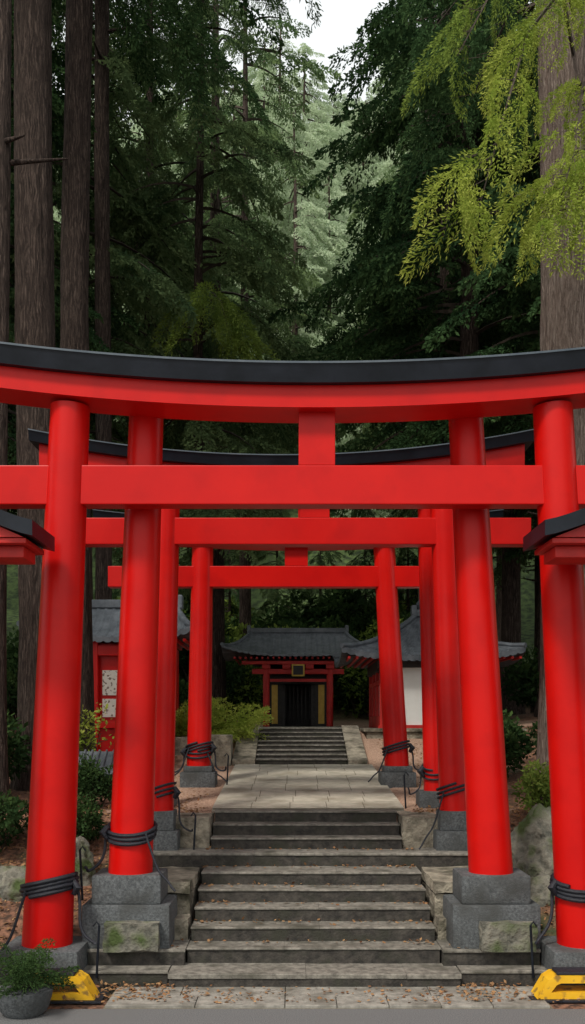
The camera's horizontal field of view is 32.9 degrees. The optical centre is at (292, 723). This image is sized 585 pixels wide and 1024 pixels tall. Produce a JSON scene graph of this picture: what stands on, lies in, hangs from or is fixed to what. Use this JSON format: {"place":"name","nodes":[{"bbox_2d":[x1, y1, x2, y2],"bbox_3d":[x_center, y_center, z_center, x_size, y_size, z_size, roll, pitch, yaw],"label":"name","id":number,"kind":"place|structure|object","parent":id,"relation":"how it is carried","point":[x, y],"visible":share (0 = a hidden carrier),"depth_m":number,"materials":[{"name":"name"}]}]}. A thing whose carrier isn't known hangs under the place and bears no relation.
{"place":"outdoors","nodes":[
{"label":"outdoors","id":0,"kind":"place"},
{"bbox_2d":[52,0,529,123],"label":"sky","id":1,"kind":"structure","parent":0,"point":[340,20],"materials":[{"name":"white"}]},
{"bbox_2d":[0,272,584,1008],"bbox_3d":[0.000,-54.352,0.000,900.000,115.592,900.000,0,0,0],"label":"ground","id":2,"kind":"structure","parent":0,"point":[372,748],"depth_m":21.56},
{"bbox_2d":[7,667,17,723],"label":"dark shrub","id":3,"kind":"object","parent":2,"relation":"on","point":[12,683],"visible":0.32,"depth_m":23.31,"materials":[{"name":"green plant"}]},
{"bbox_2d":[0,865,25,901],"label":"boulder","id":4,"kind":"object","parent":2,"relation":"on","point":[12,879],"visible":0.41,"depth_m":12.67,"materials":[{"name":"stone"}]},
{"bbox_2d":[7,626,18,714],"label":"dark shrub","id":5,"kind":"object","parent":2,"relation":"on","point":[12,657],"visible":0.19,"depth_m":26.55,"materials":[{"name":"green plant"}]},
{"bbox_2d":[0,789,28,851],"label":"dark shrub","id":6,"kind":"object","parent":2,"relation":"on","point":[13,817],"visible":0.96,"depth_m":13.77,"materials":[{"name":"green plant"}]},
{"bbox_2d":[7,709,31,780],"bbox_3d":[-5.053,0.385,15.835,1.905,1.776,1.954,0,0,-22],"label":"dark shrub","id":7,"kind":"object","parent":2,"relation":"on","point":[18,756],"visible":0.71,"depth_m":16.04,"materials":[{"name":"green plant"}]},
{"bbox_2d":[10,0,54,791],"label":"cedar tree","id":8,"kind":"object","parent":2,"relation":"on","point":[34,324],"visible":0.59,"depth_m":16.90,"materials":[{"name":"brown plant"}]},
{"bbox_2d":[0,0,67,812],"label":"cedar tree","id":9,"kind":"object","parent":2,"relation":"on","point":[7,162],"visible":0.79,"depth_m":14.92,"materials":[{"name":"brown plant"}]},
{"bbox_2d":[7,11,94,514],"bbox_3d":[-9.824,-14.920,30.451,8.760,30.152,8.781,0,0,38],"label":"cedar tree","id":10,"kind":"object","parent":2,"relation":"on","point":[14,512],"visible":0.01,"depth_m":30.65,"materials":[{"name":"green plant"}]},
{"bbox_2d":[8,147,127,565],"bbox_3d":[-9.945,-12.960,37.500,8.352,26.136,8.630,0,0,32],"label":"cedar tree","id":11,"kind":"object","parent":2,"relation":"on","point":[120,558],"visible":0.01,"depth_m":37.49,"materials":[{"name":"green plant"}]},
{"bbox_2d":[41,968,106,1003],"bbox_3d":[-2.550,2.842,10.785,1.000,0.315,0.370,0,0,0],"label":"yellow bracket","id":12,"kind":"object","parent":2,"relation":"on","point":[85,991],"visible":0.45,"depth_m":10.64,"materials":[{"name":"paint"}]},
{"bbox_2d":[8,0,142,511],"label":"cedar tree","id":13,"kind":"object","parent":2,"relation":"on","point":[57,104],"visible":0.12,"depth_m":25.86,"materials":[{"name":"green plant"}]},
{"bbox_2d":[8,25,151,449],"bbox_3d":[-10.181,-15.245,31.084,8.674,30.626,9.539,0,0,42],"label":"cedar tree","id":14,"kind":"object","parent":2,"relation":"on","point":[113,331],"visible":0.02,"depth_m":30.72,"materials":[{"name":"green plant"}]},
{"bbox_2d":[75,836,95,885],"bbox_3d":[-2.949,2.003,13.326,0.683,0.969,0.768,0,0,-10],"label":"boulder","id":15,"kind":"object","parent":2,"relation":"on","point":[87,856],"visible":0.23,"depth_m":13.16,"materials":[{"name":"stone"}]},
{"bbox_2d":[76,791,105,840],"bbox_3d":[-3.121,1.398,14.111,1.026,0.956,1.052,0,0,-22],"label":"dark shrub","id":16,"kind":"object","parent":2,"relation":"on","point":[83,823],"visible":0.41,"depth_m":14.01,"materials":[{"name":"green plant"}]},
{"bbox_2d":[78,752,112,805],"bbox_3d":[-3.132,0.912,15.485,1.026,0.956,1.052,0,0,35],"label":"dark shrub","id":17,"kind":"object","parent":2,"relation":"on","point":[90,776],"visible":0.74,"depth_m":15.33,"materials":[{"name":"green plant"}]},
{"bbox_2d":[78,749,113,794],"bbox_3d":[-3.350,0.972,17.195,0.800,1.056,1.211,0,0,0],"label":"wayside shrine","id":18,"kind":"object","parent":2,"relation":"on","point":[106,757],"visible":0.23,"depth_m":17.03,"materials":[{"name":"tile"}]},
{"bbox_2d":[79,689,113,750],"bbox_3d":[-3.640,0.264,17.664,1.077,1.857,1.062,0,0,0],"label":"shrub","id":19,"kind":"object","parent":2,"relation":"on","point":[84,740],"visible":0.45,"depth_m":17.59,"materials":[{"name":"green plant"}]},
{"bbox_2d":[16,595,189,750],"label":"shrine office","id":20,"kind":"structure","parent":2,"relation":"on","point":[105,620],"depth_m":22.25,"materials":[{"name":"wood"}]},
{"bbox_2d":[94,547,122,599],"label":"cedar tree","id":21,"kind":"object","parent":2,"relation":"on","point":[115,595],"visible":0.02,"depth_m":53.01,"materials":[{"name":"green plant"}]},
{"bbox_2d":[8,0,231,599],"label":"cedar tree","id":22,"kind":"object","parent":2,"relation":"on","point":[165,285],"visible":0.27,"depth_m":29.58,"materials":[{"name":"green plant"}]},
{"bbox_2d":[9,0,231,517],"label":"cedar tree","id":23,"kind":"object","parent":2,"relation":"on","point":[142,101],"visible":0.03,"depth_m":35.92,"materials":[{"name":"green plant"}]},
{"bbox_2d":[12,0,284,599],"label":"cedar tree","id":24,"kind":"object","parent":2,"relation":"on","point":[102,31],"visible":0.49,"depth_m":25.88,"materials":[{"name":"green plant"}]},
{"bbox_2d":[53,0,269,552],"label":"cedar tree","id":25,"kind":"object","parent":2,"relation":"on","point":[183,161],"visible":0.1,"depth_m":33.85,"materials":[{"name":"green plant"}]},
{"bbox_2d":[112,84,240,296],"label":"hillside tree","id":26,"kind":"object","parent":2,"relation":"on","point":[168,141],"depth_m":77.92,"materials":[{"name":"green plant"}]},
{"bbox_2d":[179,674,188,711],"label":"dark shrub","id":27,"kind":"object","parent":2,"relation":"on","point":[183,689],"visible":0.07,"depth_m":25.29,"materials":[{"name":"green plant"}]},
{"bbox_2d":[60,0,323,750],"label":"cedar tree","id":28,"kind":"object","parent":2,"relation":"on","point":[74,266],"visible":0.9,"depth_m":19.08,"materials":[{"name":"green plant"}]},
{"bbox_2d":[122,129,273,446],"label":"hillside tree","id":29,"kind":"object","parent":2,"relation":"on","point":[175,166],"depth_m":70.78,"materials":[{"name":"green plant"}]},
{"bbox_2d":[177,622,236,681],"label":"shrub","id":30,"kind":"object","parent":2,"relation":"on","point":[183,669],"visible":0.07,"depth_m":49.65,"materials":[{"name":"green plant"}]},
{"bbox_2d":[179,608,234,684],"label":"shrub","id":31,"kind":"object","parent":2,"relation":"on","point":[226,625],"visible":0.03,"depth_m":49.90,"materials":[{"name":"green plant"}]},
{"bbox_2d":[90,0,329,598],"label":"cedar tree","id":32,"kind":"object","parent":2,"relation":"on","point":[228,329],"visible":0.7,"depth_m":30.20,"materials":[{"name":"green plant"}]},
{"bbox_2d":[92,0,343,723],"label":"cedar tree","id":33,"kind":"object","parent":2,"relation":"on","point":[218,667],"visible":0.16,"depth_m":40.58,"materials":[{"name":"green plant"}]},
{"bbox_2d":[175,697,273,742],"bbox_3d":[-1.995,-0.038,23.108,3.263,1.278,2.177,0,0,0],"label":"fern hedge","id":34,"kind":"object","parent":2,"relation":"on","point":[242,726],"visible":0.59,"depth_m":22.84,"materials":[{"name":"green plant"}]},
{"bbox_2d":[188,660,262,715],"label":"shrub","id":35,"kind":"object","parent":2,"relation":"on","point":[234,672],"visible":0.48,"depth_m":45.95,"materials":[{"name":"green plant"}]},
{"bbox_2d":[225,622,253,666],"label":"shrub","id":36,"kind":"object","parent":2,"relation":"on","point":[235,632],"visible":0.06,"depth_m":49.45,"materials":[{"name":"green plant"}]},
{"bbox_2d":[224,509,261,628],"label":"cedar tree","id":37,"kind":"object","parent":2,"relation":"on","point":[229,602],"visible":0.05,"depth_m":53.25,"materials":[{"name":"green plant"}]},
{"bbox_2d":[226,665,262,715],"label":"shrub","id":38,"kind":"object","parent":2,"relation":"on","point":[257,692],"visible":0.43,"depth_m":45.87,"materials":[{"name":"green plant"}]},
{"bbox_2d":[135,0,360,638],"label":"cedar tree","id":39,"kind":"object","parent":2,"relation":"on","point":[245,594],"visible":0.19,"depth_m":49.78,"materials":[{"name":"green plant"}]},
{"bbox_2d":[204,86,292,301],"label":"hillside tree","id":40,"kind":"object","parent":2,"relation":"on","point":[234,118],"visible":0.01,"depth_m":81.79,"materials":[{"name":"green plant"}]},
{"bbox_2d":[228,597,311,629],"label":"shrub","id":41,"kind":"object","parent":2,"relation":"on","point":[291,618],"visible":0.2,"depth_m":52.41,"materials":[{"name":"green plant"}]},
{"bbox_2d":[175,725,366,765],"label":"shrine staircase","id":42,"kind":"structure","parent":2,"relation":"on","point":[342,744],"depth_m":22.30,"materials":[{"name":"stone"}]},
{"bbox_2d":[28,428,533,850],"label":"torii gate","id":43,"kind":"structure","parent":2,"relation":"on","point":[318,528],"depth_m":14.08,"materials":[{"name":"paint"}]},
{"bbox_2d":[154,782,196,849],"bbox_3d":[-1.920,1.366,14.244,1.085,1.070,0.498,0,0,-4],"label":"rope binding","id":44,"kind":"object","parent":43,"relation":"attached to","point":[176,792],"visible":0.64,"depth_m":14.07,"materials":[{"name":"black fabric"}]},
{"bbox_2d":[419,782,464,849],"bbox_3d":[2.318,1.362,14.223,1.082,1.078,0.537,0,0,0],"label":"rope binding","id":45,"kind":"object","parent":43,"relation":"attached to","point":[449,789],"visible":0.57,"depth_m":14.04,"materials":[{"name":"black fabric"}]},
{"bbox_2d":[250,509,318,621],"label":"cedar tree","id":46,"kind":"object","parent":2,"relation":"on","point":[275,594],"visible":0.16,"depth_m":55.39,"materials":[{"name":"green plant"}]},
{"bbox_2d":[232,31,343,217],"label":"hillside tree","id":47,"kind":"object","parent":2,"relation":"on","point":[289,48],"visible":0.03,"depth_m":104.29,"materials":[{"name":"green plant"}]},
{"bbox_2d":[235,44,343,311],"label":"hillside tree","id":48,"kind":"object","parent":2,"relation":"on","point":[255,74],"visible":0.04,"depth_m":96.64,"materials":[{"name":"green plant"}]},
{"bbox_2d":[220,625,359,726],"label":"shrine hall","id":49,"kind":"structure","parent":2,"relation":"on","point":[297,670],"depth_m":39.50,"materials":[{"name":"tile"}]},
{"bbox_2d":[0,738,579,1002],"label":"fallen leaves","id":50,"kind":"object","parent":2,"relation":"on","point":[132,989],"visible":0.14,"depth_m":11.31,"materials":[{"name":"brown plant"}]},
{"bbox_2d":[0,341,584,985],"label":"torii gate","id":51,"kind":"structure","parent":2,"relation":"on","point":[130,905],"depth_m":11.37,"materials":[{"name":"paint"}]},
{"bbox_2d":[2,871,99,977],"bbox_3d":[-2.803,2.308,11.486,1.223,1.186,0.702,0,0,0],"label":"rope binding","id":52,"kind":"object","parent":51,"relation":"attached to","point":[49,886],"visible":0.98,"depth_m":11.25,"materials":[{"name":"black fabric"}]},
{"bbox_2d":[79,821,175,900],"bbox_3d":[-1.955,1.623,11.964,1.173,0.954,0.650,0,0,0],"label":"rope binding","id":53,"kind":"object","parent":51,"relation":"attached to","point":[107,833],"visible":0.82,"depth_m":11.76,"materials":[{"name":"black fabric"}]},
{"bbox_2d":[529,872,584,977],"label":"rope binding","id":54,"kind":"object","parent":51,"relation":"attached to","point":[559,889],"visible":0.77,"depth_m":11.29,"materials":[{"name":"black fabric"}]},
{"bbox_2d":[248,158,342,350],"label":"hillside tree","id":55,"kind":"object","parent":2,"relation":"on","point":[278,227],"visible":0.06,"depth_m":76.31,"materials":[{"name":"green plant"}]},
{"bbox_2d":[92,509,503,787],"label":"torii gate","id":56,"kind":"structure","parent":2,"relation":"on","point":[202,577],"depth_m":18.05,"materials":[{"name":"paint"}]},
{"bbox_2d":[175,747,227,781],"bbox_3d":[-1.726,0.769,18.177,1.105,0.824,0.571,0,0,0],"label":"rope binding","id":57,"kind":"object","parent":56,"relation":"attached to","point":[183,751],"visible":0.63,"depth_m":17.99,"materials":[{"name":"black fabric"}]},
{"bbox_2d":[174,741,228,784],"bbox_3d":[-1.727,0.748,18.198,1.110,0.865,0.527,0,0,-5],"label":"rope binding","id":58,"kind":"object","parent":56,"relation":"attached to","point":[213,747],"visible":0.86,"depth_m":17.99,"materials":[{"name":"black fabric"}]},
{"bbox_2d":[368,740,417,781],"bbox_3d":[1.911,0.739,18.176,1.106,0.884,0.569,0,0,0],"label":"rope binding","id":59,"kind":"object","parent":56,"relation":"attached to","point":[412,747],"visible":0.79,"depth_m":18.00,"materials":[{"name":"black fabric"}]},
{"bbox_2d":[265,93,332,306],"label":"hillside tree","id":60,"kind":"object","parent":2,"relation":"on","point":[270,101],"visible":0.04,"depth_m":93.56,"materials":[{"name":"green plant"}]},
{"bbox_2d":[252,102,354,452],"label":"hillside tree","id":61,"kind":"object","parent":2,"relation":"on","point":[319,254],"visible":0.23,"depth_m":73.10,"materials":[{"name":"green plant"}]},
{"bbox_2d":[174,509,438,807],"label":"torii gate","id":62,"kind":"structure","parent":2,"relation":"on","point":[427,795],"depth_m":15.60,"materials":[{"name":"paint"}]},
{"bbox_2d":[403,764,438,808],"bbox_3d":[2.246,1.011,15.719,1.015,0.779,0.467,0,0,0],"label":"rope binding","id":63,"kind":"object","parent":62,"relation":"attached to","point":[421,769],"visible":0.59,"depth_m":15.58,"materials":[{"name":"black fabric"}]},
{"bbox_2d":[251,43,367,330],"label":"hillside tree","id":64,"kind":"object","parent":2,"relation":"on","point":[326,128],"visible":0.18,"depth_m":82.28,"materials":[{"name":"green plant"}]},
{"bbox_2d":[285,95,339,320],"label":"hillside tree","id":65,"kind":"object","parent":2,"relation":"on","point":[308,117],"visible":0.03,"depth_m":96.27,"materials":[{"name":"green plant"}]},
{"bbox_2d":[82,809,546,998],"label":"stone staircase","id":66,"kind":"structure","parent":2,"relation":"on","point":[240,957],"depth_m":12.42,"materials":[{"name":"grey stone"}]},
{"bbox_2d":[295,550,345,623],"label":"cedar tree","id":67,"kind":"object","parent":2,"relation":"on","point":[321,562],"visible":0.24,"depth_m":57.07,"materials":[{"name":"green plant"}]},
{"bbox_2d":[279,162,365,437],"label":"hillside tree","id":68,"kind":"object","parent":2,"relation":"on","point":[336,181],"visible":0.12,"depth_m":75.92,"materials":[{"name":"green plant"}]},
{"bbox_2d":[279,589,370,627],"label":"shrub","id":69,"kind":"object","parent":2,"relation":"on","point":[333,603],"visible":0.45,"depth_m":55.04,"materials":[{"name":"green plant"}]},
{"bbox_2d":[103,986,553,1008],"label":"stone pavement","id":70,"kind":"structure","parent":2,"relation":"on","point":[301,996],"depth_m":10.70,"materials":[{"name":"grey stone"}]},
{"bbox_2d":[528,967,584,1002],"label":"yellow bracket","id":71,"kind":"object","parent":70,"relation":"on","point":[547,987],"visible":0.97,"depth_m":10.69,"materials":[{"name":"paint"}]},
{"bbox_2d":[308,614,362,682],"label":"shrub","id":72,"kind":"object","parent":2,"relation":"on","point":[330,624],"visible":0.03,"depth_m":48.53,"materials":[{"name":"green plant"}]},
{"bbox_2d":[316,93,363,240],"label":"hillside tree","id":73,"kind":"object","parent":2,"relation":"on","point":[348,122],"visible":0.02,"depth_m":107.15,"materials":[{"name":"green plant"}]},
{"bbox_2d":[315,95,366,294],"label":"hillside tree","id":74,"kind":"object","parent":2,"relation":"on","point":[338,109],"visible":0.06,"depth_m":103.59,"materials":[{"name":"green plant"}]},
{"bbox_2d":[333,666,368,716],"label":"shrub","id":75,"kind":"object","parent":2,"relation":"on","point":[336,688],"visible":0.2,"depth_m":47.26,"materials":[{"name":"green plant"}]},
{"bbox_2d":[337,509,376,629],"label":"cedar tree","id":76,"kind":"object","parent":2,"relation":"on","point":[361,600],"visible":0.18,"depth_m":54.49,"materials":[{"name":"green plant"}]},
{"bbox_2d":[337,94,392,229],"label":"hillside tree","id":77,"kind":"object","parent":2,"relation":"on","point":[371,159],"visible":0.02,"depth_m":110.19,"materials":[{"name":"green plant"}]},
{"bbox_2d":[339,120,391,241],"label":"hillside tree","id":78,"kind":"object","parent":2,"relation":"on","point":[368,174],"visible":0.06,"depth_m":106.45,"materials":[{"name":"green plant"}]},
{"bbox_2d":[330,233,405,517],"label":"hillside tree","id":79,"kind":"object","parent":2,"relation":"on","point":[343,442],"visible":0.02,"depth_m":66.09,"materials":[{"name":"green plant"}]},
{"bbox_2d":[338,145,410,428],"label":"hillside tree","id":80,"kind":"object","parent":2,"relation":"on","point":[381,171],"visible":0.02,"depth_m":75.62,"materials":[{"name":"green plant"}]},
{"bbox_2d":[346,602,410,639],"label":"shrub","id":81,"kind":"object","parent":2,"relation":"on","point":[367,623],"visible":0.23,"depth_m":52.82,"materials":[{"name":"green plant"}]},
{"bbox_2d":[355,618,402,640],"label":"shrub","id":82,"kind":"object","parent":2,"relation":"on","point":[375,633],"visible":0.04,"depth_m":51.37,"materials":[{"name":"green plant"}]},
{"bbox_2d":[325,4,440,599],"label":"cedar tree","id":83,"kind":"object","parent":2,"relation":"on","point":[353,215],"visible":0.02,"depth_m":51.09,"materials":[{"name":"green plant"}]},
{"bbox_2d":[356,25,418,190],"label":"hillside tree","id":84,"kind":"object","parent":2,"relation":"on","point":[371,90],"depth_m":124.13,"materials":[{"name":"green plant"}]},
{"bbox_2d":[365,509,417,621],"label":"cedar tree","id":85,"kind":"object","parent":2,"relation":"on","point":[414,562],"visible":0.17,"depth_m":54.88,"materials":[{"name":"green plant"}]},
{"bbox_2d":[266,0,534,509],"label":"cedar tree","id":86,"kind":"object","parent":2,"relation":"on","point":[445,278],"visible":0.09,"depth_m":32.60,"materials":[{"name":"green plant"}]},
{"bbox_2d":[307,0,539,517],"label":"cedar tree","id":87,"kind":"object","parent":2,"relation":"on","point":[391,319],"visible":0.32,"depth_m":26.26,"materials":[{"name":"green plant"}]},
{"bbox_2d":[333,599,526,738],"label":"shrine pavilion","id":88,"kind":"structure","parent":2,"relation":"on","point":[362,654],"depth_m":24.70,"materials":[{"name":"tile"}]},
{"bbox_2d":[327,0,540,515],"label":"cedar tree","id":89,"kind":"object","parent":2,"relation":"on","point":[396,254],"visible":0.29,"depth_m":22.72,"materials":[{"name":"green plant"}]},
{"bbox_2d":[335,2,534,565],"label":"cedar tree","id":90,"kind":"object","parent":2,"relation":"on","point":[366,425],"visible":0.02,"depth_m":43.52,"materials":[{"name":"green plant"}]},
{"bbox_2d":[369,1,540,716],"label":"cedar tree","id":91,"kind":"object","parent":2,"relation":"on","point":[454,295],"visible":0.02,"depth_m":28.93,"materials":[{"name":"green plant"}]},
{"bbox_2d":[396,139,534,640],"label":"cedar tree","id":92,"kind":"object","parent":2,"relation":"on","point":[498,602],"visible":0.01,"depth_m":51.19,"materials":[{"name":"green plant"}]},
{"bbox_2d":[406,3,532,715],"bbox_3d":[8.212,-17.980,37.853,10.409,36.752,11.447,0,0,-21],"label":"cedar tree","id":93,"kind":"object","parent":2,"relation":"on","point":[511,607],"visible":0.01,"depth_m":37.63,"materials":[{"name":"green plant"}]},
{"bbox_2d":[378,0,584,807],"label":"cedar tree","id":94,"kind":"object","parent":2,"relation":"on","point":[558,36],"visible":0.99,"depth_m":13.47,"materials":[{"name":"green plant"}]},
{"bbox_2d":[484,118,540,352],"bbox_3d":[8.466,-13.460,22.006,8.309,28.600,8.329,0,0,-35],"label":"cedar tree","id":95,"kind":"object","parent":2,"relation":"on","point":[534,307],"visible":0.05,"depth_m":22.63,"materials":[{"name":"green plant"}]},
{"bbox_2d":[492,509,539,712],"bbox_3d":[10.505,-14.946,40.186,9.145,30.149,8.367,0,0,-35],"label":"cedar tree","id":96,"kind":"object","parent":2,"relation":"on","point":[498,568],"depth_m":39.99,"materials":[{"name":"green plant"}]},
{"bbox_2d":[503,709,531,777],"bbox_3d":[3.976,0.440,19.172,1.612,1.503,1.654,0,0,43],"label":"dark shrub","id":97,"kind":"object","parent":2,"relation":"on","point":[514,733],"visible":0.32,"depth_m":18.88,"materials":[{"name":"green plant"}]},
{"bbox_2d":[500,644,539,706],"bbox_3d":[7.455,-1.235,29.852,2.624,2.385,2.557,0,0,33],"label":"dark shrub","id":98,"kind":"object","parent":2,"relation":"on","point":[527,676],"visible":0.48,"depth_m":29.70,"materials":[{"name":"green plant"}]},
{"bbox_2d":[501,442,538,563],"bbox_3d":[11.486,-14.885,36.894,8.619,29.668,8.640,0,0,12],"label":"cedar tree","id":99,"kind":"object","parent":2,"relation":"on","point":[511,553],"visible":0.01,"depth_m":37.13,"materials":[{"name":"green plant"}]},
{"bbox_2d":[522,721,537,754],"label":"dark shrub","id":100,"kind":"object","parent":2,"relation":"on","point":[533,733],"visible":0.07,"depth_m":18.17,"materials":[{"name":"green plant"}]},
{"bbox_2d":[511,758,550,811],"bbox_3d":[3.799,1.000,14.828,1.015,0.985,1.316,0,0,33],"label":"shrub","id":101,"kind":"object","parent":2,"relation":"on","point":[538,786],"visible":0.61,"depth_m":14.76,"materials":[{"name":"green plant"}]},
{"bbox_2d":[511,803,553,876],"bbox_3d":[3.472,1.802,13.488,1.128,1.445,1.103,0,0,0],"label":"boulder","id":102,"kind":"object","parent":2,"relation":"on","point":[531,844],"visible":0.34,"depth_m":13.26,"materials":[{"name":"stone"}]},
{"bbox_2d":[530,873,554,906],"bbox_3d":[3.260,2.366,12.784,0.729,0.843,0.666,0,0,17],"label":"boulder","id":103,"kind":"object","parent":2,"relation":"on","point":[540,891],"visible":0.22,"depth_m":12.68,"materials":[{"name":"stone"}]},
{"bbox_2d":[0,1009,584,1023],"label":"asphalt road","id":104,"kind":"structure","parent":0,"point":[312,1016],"depth_m":10.15,"materials":[{"name":"grey asphalt"}]},
{"bbox_2d":[0,981,53,1018],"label":"stone planter","id":105,"kind":"object","parent":104,"relation":"on","point":[29,1004],"visible":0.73,"depth_m":10.03,"materials":[{"name":"grey stone"}]},
{"bbox_2d":[0,937,79,998],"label":"potted fern","id":106,"kind":"object","parent":105,"relation":"on","point":[25,975],"visible":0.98,"depth_m":10.21,"materials":[{"name":"green plant"}]},
{"bbox_2d":[212,764,403,810],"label":"stone path","id":107,"kind":"structure","parent":0,"point":[309,786],"depth_m":17.45,"materials":[{"name":"grey stone"}]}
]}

